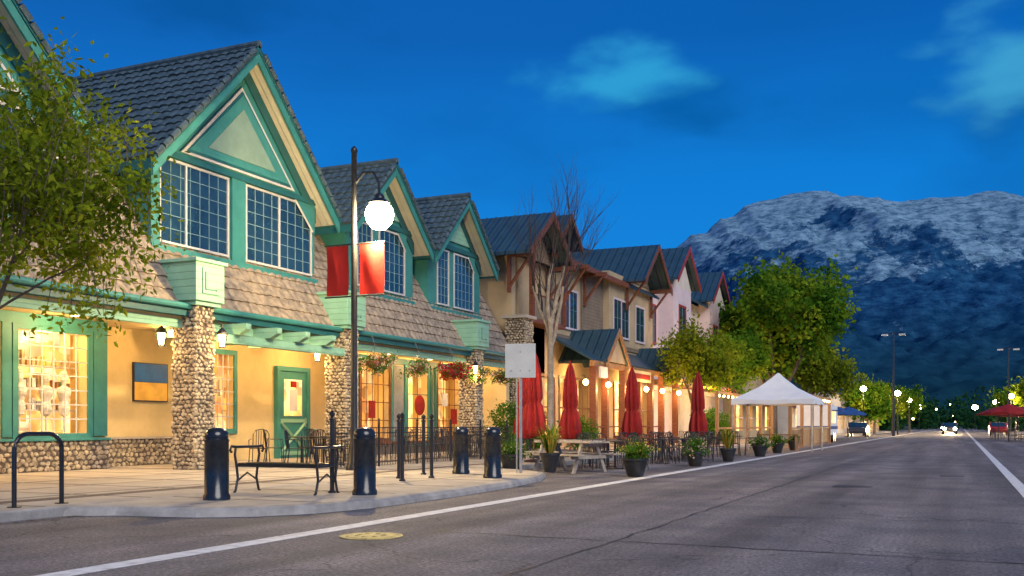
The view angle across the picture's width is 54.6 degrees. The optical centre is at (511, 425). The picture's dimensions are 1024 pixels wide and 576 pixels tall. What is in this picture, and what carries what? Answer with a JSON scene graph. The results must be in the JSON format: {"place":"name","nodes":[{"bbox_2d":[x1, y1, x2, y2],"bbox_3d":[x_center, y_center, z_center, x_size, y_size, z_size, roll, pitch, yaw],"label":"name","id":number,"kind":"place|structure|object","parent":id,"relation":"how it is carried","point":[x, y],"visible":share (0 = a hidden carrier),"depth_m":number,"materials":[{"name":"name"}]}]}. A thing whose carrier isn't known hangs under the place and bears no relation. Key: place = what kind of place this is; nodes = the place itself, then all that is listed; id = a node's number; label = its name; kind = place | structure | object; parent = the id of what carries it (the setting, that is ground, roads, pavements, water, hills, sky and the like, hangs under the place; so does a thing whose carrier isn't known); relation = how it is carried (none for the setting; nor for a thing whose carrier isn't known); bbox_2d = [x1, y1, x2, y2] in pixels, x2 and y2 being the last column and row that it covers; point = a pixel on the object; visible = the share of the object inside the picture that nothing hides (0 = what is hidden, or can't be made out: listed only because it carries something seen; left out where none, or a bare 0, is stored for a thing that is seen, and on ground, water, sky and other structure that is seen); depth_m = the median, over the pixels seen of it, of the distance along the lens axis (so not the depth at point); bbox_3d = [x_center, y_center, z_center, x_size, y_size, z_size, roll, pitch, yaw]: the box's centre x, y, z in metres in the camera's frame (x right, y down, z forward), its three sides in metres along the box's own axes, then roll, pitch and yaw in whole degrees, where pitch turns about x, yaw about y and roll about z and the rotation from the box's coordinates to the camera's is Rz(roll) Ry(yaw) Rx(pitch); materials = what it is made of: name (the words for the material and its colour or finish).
{"place":"outdoors","nodes":[
{"label":"outdoors","id":0,"kind":"place"},
{"bbox_2d":[396,413,399,477],"bbox_3d":[-2.190,0.400,19.203,0.120,1.260,0.120,0,0,24],"label":"ornamental post","id":1,"kind":"object","parent":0,"point":[398,445],"visible":0.69,"depth_m":19.17,"materials":[{"name":"black metal"}]},
{"bbox_2d":[0,428,1023,575],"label":"road","id":2,"kind":"structure","parent":0,"point":[926,502],"depth_m":11.06,"materials":[{"name":"asphalt"}]},
{"bbox_2d":[339,532,402,539],"bbox_3d":[-1.457,1.139,10.259,0.660,0.017,0.660,0,0,24],"label":"manhole cover","id":3,"kind":"object","parent":2,"relation":"on","point":[370,536],"visible":1,"depth_m":10.19,"materials":[{"name":"metal"}]},
{"bbox_2d":[524,439,608,467],"bbox_3d":[1.542,0.770,26.738,1.800,0.760,1.645,0,0,37],"label":"picnic table","id":4,"kind":"object","parent":2,"relation":"on","point":[559,460],"visible":0.3,"depth_m":26.63,"materials":[{"name":"grey wood"}]},
{"bbox_2d":[559,360,581,449],"bbox_3d":[1.820,-0.441,30.998,0.685,3.181,0.685,0,0,36],"label":"closed patio umbrella","id":5,"kind":"object","parent":2,"relation":"on","point":[570,420],"visible":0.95,"depth_m":30.86,"materials":[{"name":"red fabric"}]},
{"bbox_2d":[524,441,620,473],"bbox_3d":[1.457,0.770,24.362,1.800,0.760,1.645,0,0,43],"label":"picnic table","id":6,"kind":"object","parent":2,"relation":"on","point":[578,456],"visible":0.75,"depth_m":24.19,"materials":[{"name":"grey wood"}]},
{"bbox_2d":[621,366,642,441],"bbox_3d":[4.117,-0.448,34.021,0.688,3.195,0.688,0,0,31],"label":"closed patio umbrella","id":7,"kind":"object","parent":2,"relation":"on","point":[632,421],"visible":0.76,"depth_m":33.88,"materials":[{"name":"red fabric"}]},
{"bbox_2d":[615,430,659,476],"bbox_3d":[2.753,0.585,22.093,0.935,1.129,0.835,0,0,24],"label":"potted plant","id":8,"kind":"object","parent":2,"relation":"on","point":[635,461],"visible":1,"depth_m":21.96,"materials":[{"name":"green plant"}]},
{"bbox_2d":[675,429,711,466],"bbox_3d":[5.150,0.608,27.794,0.854,1.085,0.911,0,0,-25],"label":"potted plant","id":9,"kind":"object","parent":2,"relation":"on","point":[695,457],"visible":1,"depth_m":27.59,"materials":[{"name":"green plant"}]},
{"bbox_2d":[718,427,736,461],"bbox_3d":[6.884,0.569,31.462,1.081,1.161,1.136,0,0,24],"label":"potted plant","id":10,"kind":"object","parent":2,"relation":"on","point":[728,452],"visible":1,"depth_m":31.33,"materials":[{"name":"green plant"}]},
{"bbox_2d":[747,429,773,456],"bbox_3d":[9.169,0.588,36.565,0.970,1.124,1.052,0,0,24],"label":"potted plant","id":11,"kind":"object","parent":2,"relation":"on","point":[759,447],"visible":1,"depth_m":36.32,"materials":[{"name":"green plant"}]},
{"bbox_2d":[715,391,830,448],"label":"wooden patio enclosure","id":12,"kind":"object","parent":2,"relation":"on","point":[804,433],"visible":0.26,"depth_m":54.97,"materials":[{"name":"brown wood"}]},
{"bbox_2d":[731,373,823,451],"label":"canopy tent","id":13,"kind":"object","parent":2,"relation":"on","point":[778,389],"visible":0.86,"depth_m":43.73,"materials":[{"name":"fabric"}]},
{"bbox_2d":[768,432,787,452],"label":"potted plant","id":14,"kind":"object","parent":2,"relation":"on","point":[778,444],"visible":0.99,"depth_m":40.97,"materials":[{"name":"green plant"}]},
{"bbox_2d":[796,405,843,441],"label":"food trailer","id":15,"kind":"object","parent":2,"relation":"on","point":[807,417],"visible":0.56,"depth_m":66.25,"materials":[{"name":"white metal"}]},
{"bbox_2d":[847,422,869,436],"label":"parked car","id":16,"kind":"object","parent":2,"relation":"on","point":[859,428],"visible":0.92,"depth_m":97.00,"materials":[{"name":"grey paint"}]},
{"bbox_2d":[839,372,891,425],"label":"street tree","id":17,"kind":"object","parent":2,"relation":"on","point":[877,402],"visible":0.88,"depth_m":110.44,"materials":[{"name":"green plant"}]},
{"bbox_2d":[859,374,907,433],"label":"street tree","id":18,"kind":"object","parent":2,"relation":"on","point":[900,404],"visible":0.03,"depth_m":125.80,"materials":[{"name":"green plant"}]},
{"bbox_2d":[882,333,904,435],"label":"tall street lamp","id":19,"kind":"object","parent":2,"relation":"on","point":[893,394],"visible":0.9,"depth_m":104.62,"materials":[{"name":"black metal"}]},
{"bbox_2d":[883,382,916,432],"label":"street tree","id":20,"kind":"object","parent":2,"relation":"on","point":[908,398],"visible":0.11,"depth_m":144.84,"materials":[{"name":"green plant"}]},
{"bbox_2d":[896,384,928,431],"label":"street tree","id":21,"kind":"object","parent":2,"relation":"on","point":[914,407],"visible":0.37,"depth_m":170.86,"materials":[{"name":"green plant"}]},
{"bbox_2d":[942,423,956,433],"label":"car","id":22,"kind":"object","parent":2,"relation":"on","point":[949,427],"visible":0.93,"depth_m":126.38,"materials":[{"name":"grey paint"}]},
{"bbox_2d":[989,422,1006,435],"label":"parked car","id":23,"kind":"object","parent":2,"relation":"on","point":[1003,425],"visible":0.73,"depth_m":111.07,"materials":[{"name":"red paint"}]},
{"bbox_2d":[983,404,1023,441],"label":"open patio umbrella","id":24,"kind":"object","parent":2,"relation":"on","point":[1008,409],"visible":1,"depth_m":69.06,"materials":[{"name":"red fabric"}]},
{"bbox_2d":[997,348,1018,434],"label":"tall street lamp","id":25,"kind":"object","parent":2,"relation":"on","point":[1008,380],"visible":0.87,"depth_m":117.17,"materials":[{"name":"black metal"}]},
{"bbox_2d":[0,431,1023,524],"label":"sidewalk","id":26,"kind":"structure","parent":0,"point":[161,490],"depth_m":16.12,"materials":[{"name":"concrete"}]},
{"bbox_2d":[7,432,68,507],"bbox_3d":[-6.089,0.556,12.757,0.170,0.948,0.886,0,0,24],"label":"bike rack","id":27,"kind":"object","parent":26,"relation":"on","point":[19,437],"visible":1,"depth_m":12.59,"materials":[{"name":"metal"}]},
{"bbox_2d":[0,16,190,346],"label":"maple tree","id":28,"kind":"object","parent":26,"relation":"on","point":[57,219],"visible":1,"depth_m":13.65,"materials":[{"name":"green plant"}]},
{"bbox_2d":[203,428,230,500],"bbox_3d":[-4.076,0.530,13.691,0.370,1.000,0.370,0,0,24],"label":"bollard","id":29,"kind":"object","parent":26,"relation":"on","point":[216,464],"visible":1,"depth_m":13.55,"materials":[{"name":"metal"}]},
{"bbox_2d":[0,310,457,458],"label":"doors and shop windows","id":30,"kind":"structure","parent":26,"relation":"on","point":[36,390],"depth_m":23.56,"materials":[{"name":"teal paint"}]},
{"bbox_2d":[0,305,483,473],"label":"stone columns","id":31,"kind":"structure","parent":26,"relation":"on","point":[193,394],"depth_m":23.18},
{"bbox_2d":[0,257,490,441],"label":"column caps","id":32,"kind":"object","parent":31,"relation":"on","point":[199,281],"depth_m":23.31,"materials":[{"name":"teal paint"}]},
{"bbox_2d":[0,309,508,460],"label":"shop walls","id":33,"kind":"structure","parent":26,"relation":"on","point":[127,416],"depth_m":29.35,"materials":[{"name":"beige paint"}]},
{"bbox_2d":[0,273,504,368],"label":"eave and gutter","id":34,"kind":"object","parent":33,"relation":"on","point":[248,329],"visible":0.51,"depth_m":24.79,"materials":[{"name":"teal paint"}]},
{"bbox_2d":[156,326,166,346],"bbox_3d":[-8.163,-2.126,23.108,0.280,0.591,0.242,0,0,24],"label":"wall lantern","id":35,"kind":"object","parent":34,"relation":"attached to","point":[161,332],"depth_m":23.05,"materials":[{"name":"glass"}]},
{"bbox_2d":[217,324,227,347],"bbox_3d":[-6.873,-2.126,23.535,0.280,0.591,0.242,0,0,24],"label":"wall lantern","id":36,"kind":"object","parent":34,"relation":"attached to","point":[222,333],"depth_m":23.48,"materials":[{"name":"glass"}]},
{"bbox_2d":[357,337,398,375],"bbox_3d":[-4.073,-2.088,29.709,1.405,1.230,1.326,0,0,-14],"label":"hanging flower basket","id":37,"kind":"object","parent":34,"relation":"hanging from","point":[378,366],"visible":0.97,"depth_m":29.71,"materials":[{"name":"green plant"}]},
{"bbox_2d":[397,343,439,378],"bbox_3d":[-3.021,-2.101,32.351,1.339,1.204,1.148,0,0,-21],"label":"hanging flower basket","id":38,"kind":"object","parent":34,"relation":"hanging from","point":[418,367],"visible":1,"depth_m":32.07,"materials":[{"name":"green plant"}]},
{"bbox_2d":[435,349,472,382],"bbox_3d":[-2.097,-2.088,34.260,1.247,1.230,1.413,0,0,24],"label":"hanging flower basket","id":39,"kind":"object","parent":34,"relation":"hanging from","point":[451,370],"visible":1,"depth_m":34.28,"materials":[{"name":"red plant"}]},
{"bbox_2d":[464,357,495,384],"bbox_3d":[-1.273,-2.093,36.272,1.120,1.220,1.168,0,0,-31],"label":"hanging flower basket","id":40,"kind":"object","parent":34,"relation":"hanging from","point":[481,372],"visible":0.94,"depth_m":36.08,"materials":[{"name":"green plant"}]},
{"bbox_2d":[488,355,514,385],"bbox_3d":[-0.360,-2.104,38.187,1.206,1.198,1.306,0,0,24],"label":"hanging flower basket","id":41,"kind":"object","parent":34,"relation":"hanging from","point":[500,378],"visible":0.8,"depth_m":38.00,"materials":[{"name":"green plant"}]},
{"bbox_2d":[0,152,507,352],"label":"mansard roof","id":42,"kind":"structure","parent":33,"relation":"on","point":[251,290],"depth_m":27.26,"materials":[{"name":"beige tile"}]},
{"bbox_2d":[0,91,62,216],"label":"windows","id":43,"kind":"structure","parent":42,"relation":"attached to","point":[17,107],"depth_m":20.01,"materials":[{"name":"blue glass"}]},
{"bbox_2d":[0,46,63,213],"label":"gable wall","id":44,"kind":"structure","parent":42,"relation":"attached to","point":[6,63],"depth_m":19.85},
{"bbox_2d":[0,62,20,93],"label":"gable ornament","id":45,"kind":"object","parent":44,"relation":"attached to","point":[2,68],"visible":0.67,"depth_m":19.63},
{"bbox_2d":[0,0,102,158],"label":"barge boards","id":46,"kind":"object","parent":42,"relation":"on","point":[15,20],"visible":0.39,"depth_m":19.72,"materials":[{"name":"teal paint"}]},
{"bbox_2d":[15,0,98,131],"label":"roof tiles","id":47,"kind":"object","parent":42,"relation":"on","point":[26,13],"visible":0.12,"depth_m":19.72,"materials":[{"name":"tile"}]},
{"bbox_2d":[72,40,341,217],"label":"roof tiles","id":48,"kind":"object","parent":42,"relation":"on","point":[177,94],"visible":0.36,"depth_m":25.60,"materials":[{"name":"tile"}]},
{"bbox_2d":[118,79,313,277],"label":"gable wall","id":49,"kind":"structure","parent":42,"relation":"attached to","point":[234,91],"depth_m":25.88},
{"bbox_2d":[180,88,293,190],"bbox_3d":[-7.103,-7.775,26.140,0.095,2.250,4.500,0,0,24],"label":"gable ornament","id":50,"kind":"object","parent":49,"relation":"attached to","point":[231,134],"visible":1,"depth_m":26.00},
{"bbox_2d":[108,46,340,232],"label":"barge boards","id":51,"kind":"object","parent":42,"relation":"on","point":[254,73],"visible":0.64,"depth_m":27.10,"materials":[{"name":"teal paint"}]},
{"bbox_2d":[148,152,317,286],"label":"windows","id":52,"kind":"structure","parent":42,"relation":"attached to","point":[273,229],"depth_m":25.79,"materials":[{"name":"blue glass"}]},
{"bbox_2d":[320,221,412,299],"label":"gable wall","id":53,"kind":"structure","parent":42,"relation":"attached to","point":[336,239],"depth_m":32.33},
{"bbox_2d":[314,163,434,261],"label":"barge boards","id":54,"kind":"object","parent":42,"relation":"on","point":[395,187],"visible":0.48,"depth_m":33.32,"materials":[{"name":"teal paint"}]},
{"bbox_2d":[320,158,435,248],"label":"roof tiles","id":55,"kind":"object","parent":42,"relation":"on","point":[337,178],"visible":0.21,"depth_m":31.98,"materials":[{"name":"tile"}]},
{"bbox_2d":[349,219,414,304],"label":"windows","id":56,"kind":"structure","parent":42,"relation":"attached to","point":[395,247],"depth_m":33.10,"materials":[{"name":"blue glass"}]},
{"bbox_2d":[413,241,478,315],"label":"gable wall","id":57,"kind":"structure","parent":42,"relation":"attached to","point":[425,272],"depth_m":35.83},
{"bbox_2d":[431,245,481,319],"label":"windows","id":58,"kind":"structure","parent":57,"relation":"attached to","point":[463,280],"depth_m":37.45,"materials":[{"name":"blue glass"}]},
{"bbox_2d":[450,224,468,247],"bbox_3d":[-2.111,-7.375,37.272,0.050,1.050,2.200,0,0,24],"label":"gable ornament","id":59,"kind":"object","parent":57,"relation":"attached to","point":[458,237],"visible":0.55,"depth_m":37.49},
{"bbox_2d":[413,197,498,281],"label":"barge boards","id":60,"kind":"object","parent":42,"relation":"on","point":[468,222],"visible":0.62,"depth_m":38.17,"materials":[{"name":"teal paint"}]},
{"bbox_2d":[415,192,499,270],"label":"roof tiles","id":61,"kind":"object","parent":42,"relation":"on","point":[441,214],"visible":0.2,"depth_m":36.70,"materials":[{"name":"tile"}]},
{"bbox_2d":[248,429,269,461],"bbox_3d":[-6.410,0.561,25.198,0.482,0.942,0.524,0,0,-4],"label":"patio chair","id":62,"kind":"object","parent":26,"relation":"on","point":[258,444],"visible":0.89,"depth_m":25.39,"materials":[{"name":"black metal"}]},
{"bbox_2d":[229,444,342,494],"bbox_3d":[-3.438,0.672,15.104,1.530,0.745,0.840,0,0,24],"label":"park bench","id":63,"kind":"object","parent":26,"relation":"on","point":[258,464],"visible":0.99,"depth_m":15.00,"materials":[{"name":"black metal"}]},
{"bbox_2d":[284,429,306,462],"bbox_3d":[-5.454,0.561,24.929,0.524,0.942,0.482,0,0,-3],"label":"patio chair","id":64,"kind":"object","parent":26,"relation":"on","point":[287,439],"visible":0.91,"depth_m":24.80,"materials":[{"name":"black metal"}]},
{"bbox_2d":[302,429,326,462],"bbox_3d":[-5.052,0.561,25.390,0.482,0.942,0.524,0,0,-38],"label":"patio chair","id":65,"kind":"object","parent":26,"relation":"on","point":[320,439],"visible":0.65,"depth_m":25.26,"materials":[{"name":"black metal"}]},
{"bbox_2d":[328,410,335,492],"bbox_3d":[-2.735,0.400,15.082,0.120,1.260,0.120,0,0,24],"label":"ornamental post","id":66,"kind":"object","parent":26,"relation":"on","point":[332,420],"visible":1,"depth_m":15.05,"materials":[{"name":"black metal"}]},
{"bbox_2d":[325,146,393,470],"bbox_3d":[-3.535,-2.695,22.773,1.810,7.450,0.653,0,0,24],"label":"street lamp","id":67,"kind":"object","parent":26,"relation":"on","point":[379,214],"visible":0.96,"depth_m":22.75,"materials":[{"name":"black metal"}]},
{"bbox_2d":[352,427,376,494],"bbox_3d":[-2.183,0.530,14.701,0.370,1.000,0.370,0,0,24],"label":"bollard","id":68,"kind":"object","parent":26,"relation":"on","point":[364,460],"visible":0.99,"depth_m":14.56,"materials":[{"name":"metal"}]},
{"bbox_2d":[399,413,405,480],"bbox_3d":[-2.018,0.400,18.248,0.120,1.260,0.120,0,0,24],"label":"ornamental post","id":69,"kind":"object","parent":26,"relation":"on","point":[402,416],"visible":0.99,"depth_m":18.22,"materials":[{"name":"black metal"}]},
{"bbox_2d":[421,414,425,474],"bbox_3d":[-1.846,0.400,20.694,0.120,1.260,0.120,0,0,24],"label":"ornamental post","id":70,"kind":"object","parent":26,"relation":"on","point":[423,417],"visible":1,"depth_m":20.66,"materials":[{"name":"black metal"}]},
{"bbox_2d":[428,414,434,477],"bbox_3d":[-1.570,0.400,19.362,0.120,1.260,0.120,0,0,24],"label":"ornamental post","id":71,"kind":"object","parent":26,"relation":"on","point":[431,417],"visible":0.98,"depth_m":19.33,"materials":[{"name":"black metal"}]},
{"bbox_2d":[334,418,530,469],"bbox_3d":[-2.963,0.425,28.978,2.745,1.210,11.670,0,0,24],"label":"wrought iron fence","id":72,"kind":"object","parent":26,"relation":"on","point":[450,440],"visible":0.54,"depth_m":26.82,"materials":[{"name":"black metal"}]},
{"bbox_2d":[452,427,469,473],"bbox_3d":[-1.080,0.530,21.006,0.370,1.000,0.370,0,0,24],"label":"bollard","id":73,"kind":"object","parent":26,"relation":"on","point":[460,450],"visible":1,"depth_m":20.87,"materials":[{"name":"metal"}]},
{"bbox_2d":[483,427,501,477],"bbox_3d":[-0.380,0.530,19.373,0.370,1.000,0.370,0,0,24],"label":"bollard","id":74,"kind":"object","parent":26,"relation":"on","point":[492,452],"visible":0.99,"depth_m":19.23,"materials":[{"name":"metal"}]},
{"bbox_2d":[483,399,528,448],"bbox_3d":[-0.145,0.069,36.917,2.221,2.182,2.313,0,0,-1],"label":"shrub","id":75,"kind":"object","parent":26,"relation":"on","point":[502,413],"visible":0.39,"depth_m":36.70,"materials":[{"name":"green plant"}]},
{"bbox_2d":[501,428,532,468],"bbox_3d":[-0.020,0.568,23.959,0.969,1.163,1.043,0,0,24],"label":"potted plant","id":76,"kind":"object","parent":26,"relation":"on","point":[508,459],"visible":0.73,"depth_m":23.86,"materials":[{"name":"green plant"}]},
{"bbox_2d":[504,318,533,449],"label":"stone pier","id":77,"kind":"structure","parent":26,"relation":"on","point":[518,331],"depth_m":40.26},
{"bbox_2d":[505,343,535,472],"bbox_3d":[0.186,-0.360,21.301,0.660,2.780,0.111,0,0,10],"label":"traffic sign","id":78,"kind":"object","parent":26,"relation":"on","point":[520,361],"visible":0.97,"depth_m":21.28,"materials":[{"name":"metal"}]},
{"bbox_2d":[513,378,532,458],"bbox_3d":[0.406,-0.488,30.540,0.705,3.276,0.705,0,0,-13],"label":"closed patio umbrella","id":79,"kind":"object","parent":26,"relation":"on","point":[524,402],"visible":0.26,"depth_m":30.36,"materials":[{"name":"red fabric"}]},
{"bbox_2d":[506,412,546,450],"bbox_3d":[0.645,0.278,38.077,2.163,1.902,1.822,0,0,-12],"label":"shrub","id":80,"kind":"object","parent":26,"relation":"on","point":[536,445],"visible":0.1,"depth_m":37.87,"materials":[{"name":"green plant"}]},
{"bbox_2d":[522,354,545,461],"bbox_3d":[0.612,-0.570,28.033,0.697,3.240,0.697,0,0,-35],"label":"closed patio umbrella","id":81,"kind":"object","parent":26,"relation":"on","point":[533,418],"visible":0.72,"depth_m":27.86,"materials":[{"name":"red fabric"}]},
{"bbox_2d":[537,423,567,471],"bbox_3d":[0.823,0.467,21.918,1.141,1.126,1.136,0,0,24],"label":"potted plant","id":82,"kind":"object","parent":26,"relation":"on","point":[549,458],"visible":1,"depth_m":21.77,"materials":[{"name":"green plant"}]},
{"bbox_2d":[505,153,618,430],"bbox_3d":[1.824,-4.264,35.082,3.244,10.687,3.276,0,0,-41],"label":"bare tree","id":83,"kind":"object","parent":26,"relation":"on","point":[551,330],"visible":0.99,"depth_m":34.55,"materials":[{"name":"brown plant"}]},
{"bbox_2d":[555,415,601,449],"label":"shrub","id":84,"kind":"object","parent":26,"relation":"on","point":[587,429],"visible":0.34,"depth_m":41.55,"materials":[{"name":"green plant"}]},
{"bbox_2d":[556,328,680,447],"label":"porch","id":85,"kind":"object","parent":26,"relation":"on","point":[604,350],"visible":0.67,"depth_m":47.01,"materials":[{"name":"metal"}]},
{"bbox_2d":[584,246,704,441],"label":"building","id":86,"kind":"structure","parent":26,"relation":"on","point":[670,312],"depth_m":61.87,"materials":[{"name":"paint"}]},
{"bbox_2d":[688,371,707,435],"bbox_3d":[7.137,-0.472,38.033,0.698,3.244,0.698,0,0,-13],"label":"closed patio umbrella","id":87,"kind":"object","parent":26,"relation":"on","point":[698,422],"visible":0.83,"depth_m":37.88,"materials":[{"name":"red fabric"}]},
{"bbox_2d":[650,310,755,415],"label":"young tree","id":88,"kind":"object","parent":26,"relation":"on","point":[690,355],"visible":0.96,"depth_m":52.04,"materials":[{"name":"green plant"}]},
{"bbox_2d":[679,271,738,440],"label":"wall","id":89,"kind":"structure","parent":26,"relation":"on","point":[704,304],"depth_m":70.92,"materials":[{"name":"pink"}]},
{"bbox_2d":[687,409,731,441],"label":"shrub","id":90,"kind":"object","parent":26,"relation":"on","point":[710,417],"visible":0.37,"depth_m":56.16,"materials":[{"name":"green plant"}]},
{"bbox_2d":[692,322,778,439],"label":"young tree","id":91,"kind":"object","parent":26,"relation":"on","point":[753,364],"visible":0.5,"depth_m":61.06,"materials":[{"name":"green plant"}]},
{"bbox_2d":[715,249,860,438],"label":"broadleaf tree","id":92,"kind":"object","parent":26,"relation":"on","point":[795,314],"visible":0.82,"depth_m":68.03,"materials":[{"name":"green plant"}]},
{"bbox_2d":[784,341,868,399],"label":"young tree","id":93,"kind":"object","parent":26,"relation":"on","point":[819,375],"visible":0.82,"depth_m":86.50,"materials":[{"name":"green plant"}]},
{"bbox_2d":[987,378,1019,431],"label":"street tree","id":94,"kind":"object","parent":26,"relation":"on","point":[1001,398],"visible":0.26,"depth_m":156.85,"materials":[{"name":"green plant"}]},
{"bbox_2d":[1009,376,1023,406],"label":"street tree","id":95,"kind":"object","parent":26,"relation":"on","point":[1018,398],"visible":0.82,"depth_m":132.96,"materials":[{"name":"green plant"}]},
{"bbox_2d":[20,0,1023,249],"label":"sky","id":96,"kind":"structure","parent":0,"point":[694,113],"materials":[{"name":"blue"}]},
{"bbox_2d":[479,255,652,448],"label":"walls","id":97,"kind":"structure","parent":0,"point":[596,313],"depth_m":48.50,"materials":[{"name":"beige paint"}]},
{"bbox_2d":[481,211,672,299],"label":"metal roofs","id":98,"kind":"structure","parent":97,"relation":"on","point":[637,263],"depth_m":51.14,"materials":[{"name":"grey metal"}]},
{"bbox_2d":[507,252,670,329],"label":"timber brackets and balcony","id":99,"kind":"object","parent":97,"relation":"attached to","point":[539,323],"visible":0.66,"depth_m":44.28,"materials":[{"name":"brown wood"}]},
{"bbox_2d":[537,289,646,439],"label":"windows","id":100,"kind":"structure","parent":97,"relation":"attached to","point":[621,317],"depth_m":52.41,"materials":[{"name":"yellow glass"}]},
{"bbox_2d":[723,372,769,437],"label":"shop building","id":101,"kind":"structure","parent":0,"point":[740,415],"depth_m":86.55,"materials":[{"name":"beige paint"}]},
{"bbox_2d":[777,405,795,435],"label":"shop building","id":102,"kind":"structure","parent":0,"point":[782,414],"depth_m":98.71,"materials":[{"name":"beige"}]},
{"bbox_2d":[793,379,852,433],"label":"shop building","id":103,"kind":"structure","parent":0,"point":[842,423],"depth_m":127.08,"materials":[{"name":"beige"}]},
{"bbox_2d":[677,191,1023,425],"bbox_3d":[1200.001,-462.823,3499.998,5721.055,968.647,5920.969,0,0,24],"label":"mountain","id":104,"kind":"structure","parent":0,"point":[939,283],"depth_m":3003.81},
{"bbox_2d":[879,426,1022,430],"bbox_3d":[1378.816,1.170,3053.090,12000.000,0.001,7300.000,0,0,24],"label":"ground","id":105,"kind":"structure","parent":0,"point":[905,428],"depth_m":366.58,"materials":[{"name":"grey plant"}]},
{"bbox_2d":[797,385,1023,431],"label":"distant trees","id":106,"kind":"object","parent":105,"relation":"on","point":[927,415],"visible":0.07,"depth_m":281.36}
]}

